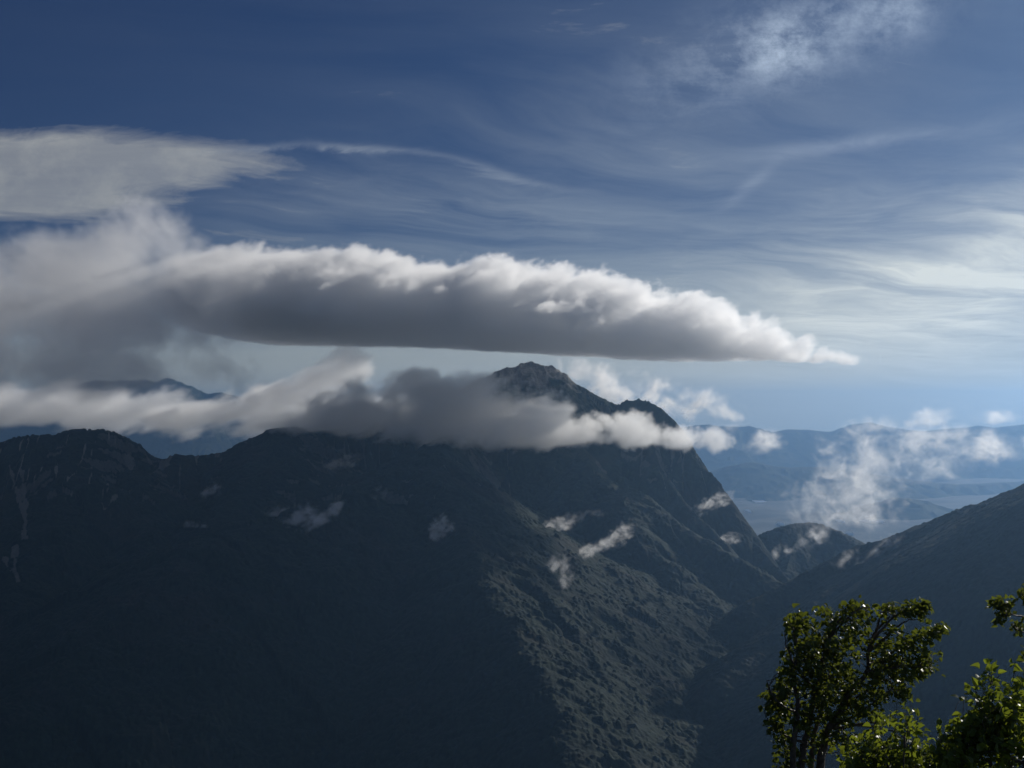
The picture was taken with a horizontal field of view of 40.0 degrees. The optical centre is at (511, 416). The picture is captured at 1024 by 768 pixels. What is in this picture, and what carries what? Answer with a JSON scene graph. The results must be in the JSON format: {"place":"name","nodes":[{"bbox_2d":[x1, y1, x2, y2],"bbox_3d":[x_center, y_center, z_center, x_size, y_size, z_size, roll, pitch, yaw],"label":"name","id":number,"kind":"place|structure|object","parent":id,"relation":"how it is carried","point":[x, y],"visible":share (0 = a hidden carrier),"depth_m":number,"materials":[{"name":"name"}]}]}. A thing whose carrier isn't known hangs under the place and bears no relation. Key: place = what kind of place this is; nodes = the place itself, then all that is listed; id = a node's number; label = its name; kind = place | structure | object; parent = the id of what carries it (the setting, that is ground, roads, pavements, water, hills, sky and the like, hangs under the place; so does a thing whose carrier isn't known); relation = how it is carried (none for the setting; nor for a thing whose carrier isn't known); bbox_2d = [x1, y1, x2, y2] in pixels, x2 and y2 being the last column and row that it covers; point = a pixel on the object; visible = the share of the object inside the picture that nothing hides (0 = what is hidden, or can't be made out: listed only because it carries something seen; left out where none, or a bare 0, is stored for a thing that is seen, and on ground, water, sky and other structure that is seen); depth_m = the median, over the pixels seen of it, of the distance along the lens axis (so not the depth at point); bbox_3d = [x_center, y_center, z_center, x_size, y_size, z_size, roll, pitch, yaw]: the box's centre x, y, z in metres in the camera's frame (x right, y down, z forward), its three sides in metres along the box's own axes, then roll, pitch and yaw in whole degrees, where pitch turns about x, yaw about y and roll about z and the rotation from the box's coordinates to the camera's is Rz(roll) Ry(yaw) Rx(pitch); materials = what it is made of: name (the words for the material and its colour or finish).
{"place":"outdoors","nodes":[
{"label":"outdoors","id":0,"kind":"place"},
{"bbox_2d":[0,378,323,458],"bbox_3d":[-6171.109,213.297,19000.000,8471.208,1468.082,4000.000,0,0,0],"label":"cloud","id":1,"kind":"structure","parent":0,"point":[165,418],"depth_m":18284.32,"materials":[{"name":"white"}]},
{"bbox_2d":[0,361,788,767],"bbox_3d":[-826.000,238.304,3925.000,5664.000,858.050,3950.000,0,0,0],"label":"mountain","id":2,"kind":"structure","parent":0,"point":[528,565],"depth_m":3086.83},
{"bbox_2d":[0,0,1023,431],"label":"sky","id":3,"kind":"structure","parent":0,"point":[767,215],"materials":[{"name":"blue"}]},
{"bbox_2d":[758,522,864,580],"bbox_3d":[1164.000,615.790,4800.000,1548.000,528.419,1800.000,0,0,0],"label":"hill","id":4,"kind":"structure","parent":0,"point":[795,550],"depth_m":4564.55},
{"bbox_2d":[680,422,1023,480],"bbox_3d":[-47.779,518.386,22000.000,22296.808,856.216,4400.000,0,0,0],"label":"mountains","id":5,"kind":"structure","parent":0,"point":[956,454],"depth_m":21017.63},
{"bbox_2d":[683,484,1023,767],"bbox_3d":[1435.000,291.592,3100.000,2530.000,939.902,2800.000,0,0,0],"label":"mountain slope","id":6,"kind":"structure","parent":0,"point":[957,568],"depth_m":2710.06,"materials":[{"name":"plant"}]},
{"bbox_2d":[710,462,1023,501],"bbox_3d":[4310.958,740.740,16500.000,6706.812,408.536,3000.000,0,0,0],"label":"mountains","id":7,"kind":"structure","parent":0,"point":[750,481],"depth_m":16015.32,"materials":[{"name":"blue"}]},
{"bbox_2d":[731,478,1023,543],"bbox_3d":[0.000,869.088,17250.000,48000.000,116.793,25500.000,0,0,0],"label":"valley plain","id":8,"kind":"structure","parent":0,"point":[762,517],"depth_m":12921.85,"materials":[{"name":"blue"}]},
{"bbox_2d":[752,500,766,502],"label":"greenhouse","id":9,"kind":"object","parent":8,"relation":"on","point":[757,501],"visible":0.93,"depth_m":15034.21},
{"bbox_2d":[858,520,884,522],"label":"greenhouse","id":10,"kind":"object","parent":8,"relation":"on","point":[871,521],"visible":1,"depth_m":11720.16,"materials":[{"name":"grey"}]},
{"bbox_2d":[831,497,953,519],"bbox_3d":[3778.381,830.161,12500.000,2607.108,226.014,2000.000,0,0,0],"label":"mountains","id":11,"kind":"structure","parent":0,"point":[899,508],"depth_m":12268.25,"materials":[{"name":"blue"}]},
{"bbox_3d":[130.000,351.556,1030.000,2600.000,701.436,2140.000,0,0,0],"label":"ground","id":12,"kind":"structure","parent":0,"visible":0},
{"bbox_2d":[757,595,950,767],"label":"birch tree","id":13,"kind":"object","parent":12,"relation":"on","point":[827,692],"visible":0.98,"depth_m":11.90,"materials":[{"name":"green plant"}]},
{"bbox_2d":[829,701,935,767],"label":"leafy shrub","id":14,"kind":"object","parent":12,"relation":"on","point":[882,749],"visible":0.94,"depth_m":9.26,"materials":[{"name":"green plant"}]},
{"bbox_2d":[903,732,912,767],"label":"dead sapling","id":15,"kind":"object","parent":12,"relation":"on","point":[904,741],"visible":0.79,"depth_m":9.00,"materials":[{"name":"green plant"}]},
{"bbox_2d":[900,658,1023,767],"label":"leafy shrub","id":16,"kind":"object","parent":12,"relation":"on","point":[967,744],"visible":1,"depth_m":8.45,"materials":[{"name":"green plant"}]},
{"bbox_2d":[985,583,1023,659],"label":"birch tree","id":17,"kind":"object","parent":12,"relation":"on","point":[1002,606],"visible":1,"depth_m":9.98,"materials":[{"name":"green plant"}]}
]}

